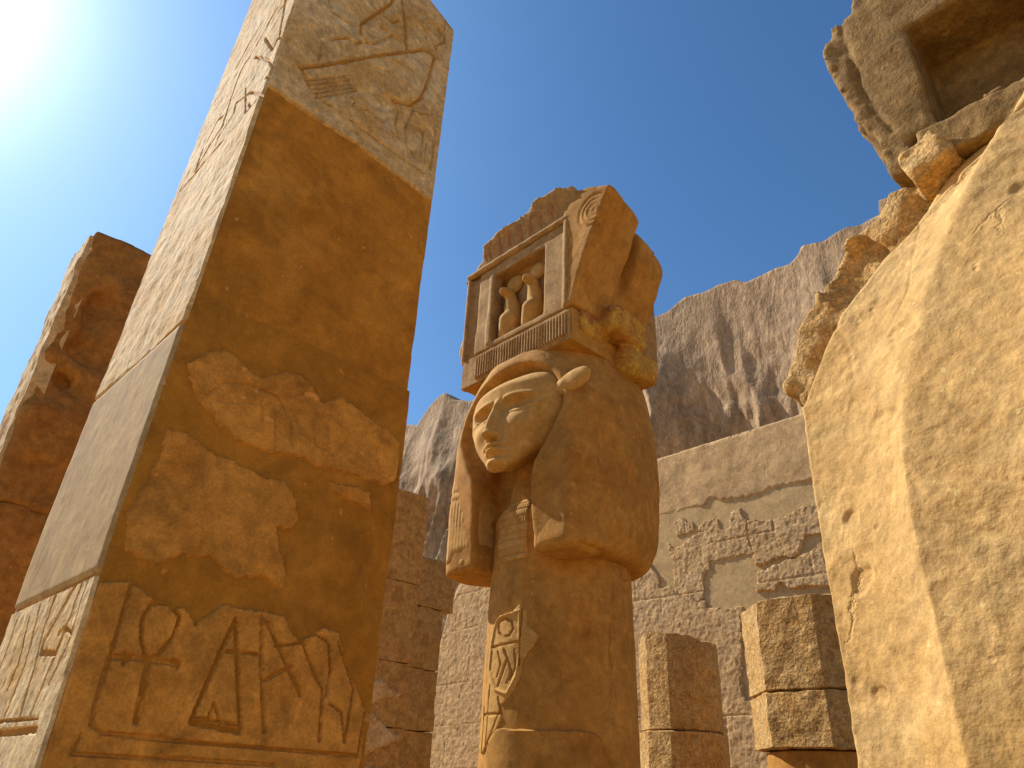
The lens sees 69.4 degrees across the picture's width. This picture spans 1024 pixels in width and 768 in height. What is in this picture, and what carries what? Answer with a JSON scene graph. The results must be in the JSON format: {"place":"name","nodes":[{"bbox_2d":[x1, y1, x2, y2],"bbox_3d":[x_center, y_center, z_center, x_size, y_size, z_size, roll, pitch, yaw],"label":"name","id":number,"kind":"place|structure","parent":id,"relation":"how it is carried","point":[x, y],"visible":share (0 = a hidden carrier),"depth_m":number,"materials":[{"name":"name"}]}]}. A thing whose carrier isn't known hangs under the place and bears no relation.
{"place":"outdoors","nodes":[
{"label":"outdoors","id":0,"kind":"place"},
{"bbox_2d":[364,488,428,767],"bbox_3d":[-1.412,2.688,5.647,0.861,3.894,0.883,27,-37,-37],"label":"block pillar","id":1,"kind":"structure","parent":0,"point":[385,732],"depth_m":5.88,"materials":[{"name":"stone"}]},
{"bbox_2d":[400,556,454,767],"bbox_3d":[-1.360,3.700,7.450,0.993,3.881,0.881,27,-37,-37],"label":"block pillar","id":2,"kind":"structure","parent":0,"point":[436,593],"depth_m":7.70,"materials":[{"name":"stone"}]},
{"bbox_2d":[0,0,901,425],"label":"sky","id":3,"kind":"structure","parent":0,"point":[727,132],"materials":[{"name":"blue"}]},
{"bbox_2d":[446,185,662,767],"bbox_3d":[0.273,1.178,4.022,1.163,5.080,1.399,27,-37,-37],"label":"hathor column","id":4,"kind":"structure","parent":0,"point":[553,536],"depth_m":4.08,"materials":[{"name":"stone"}]},
{"bbox_2d":[398,197,887,638],"bbox_3d":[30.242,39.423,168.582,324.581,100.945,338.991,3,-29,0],"label":"cliff","id":5,"kind":"structure","parent":0,"point":[726,351],"depth_m":141.96,"materials":[{"name":"stone"}]},
{"bbox_2d":[638,632,729,767],"bbox_3d":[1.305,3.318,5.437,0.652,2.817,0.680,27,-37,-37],"label":"broken column","id":6,"kind":"structure","parent":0,"point":[682,723],"depth_m":5.66,"materials":[{"name":"stone"}]},
{"bbox_2d":[740,593,857,767],"bbox_3d":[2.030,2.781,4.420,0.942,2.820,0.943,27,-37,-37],"label":"broken column","id":7,"kind":"structure","parent":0,"point":[801,711],"depth_m":4.57,"materials":[{"name":"stone"}]},
{"bbox_2d":[782,0,1023,767],"bbox_3d":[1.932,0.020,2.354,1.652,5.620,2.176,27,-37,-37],"label":"giant column","id":8,"kind":"structure","parent":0,"point":[903,385],"depth_m":2.28,"materials":[{"name":"stone"}]},
{"label":"paving","id":9,"kind":"structure","parent":0,"visible":0},
{"bbox_2d":[0,232,150,645],"bbox_3d":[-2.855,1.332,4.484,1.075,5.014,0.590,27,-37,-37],"label":"statue pillar","id":10,"kind":"structure","parent":9,"relation":"on","point":[47,411],"depth_m":4.75,"materials":[{"name":"orange stone"}]},
{"bbox_2d":[0,0,453,767],"bbox_3d":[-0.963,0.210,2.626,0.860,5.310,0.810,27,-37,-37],"label":"carved pillar","id":11,"kind":"structure","parent":9,"relation":"on","point":[204,582],"depth_m":2.30,"materials":[{"name":"stone"}]},
{"bbox_2d":[422,414,830,767],"bbox_3d":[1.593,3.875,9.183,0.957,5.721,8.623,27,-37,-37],"label":"relief wall","id":12,"kind":"structure","parent":9,"relation":"on","point":[739,529],"depth_m":8.70,"materials":[{"name":"stone"}]}
]}

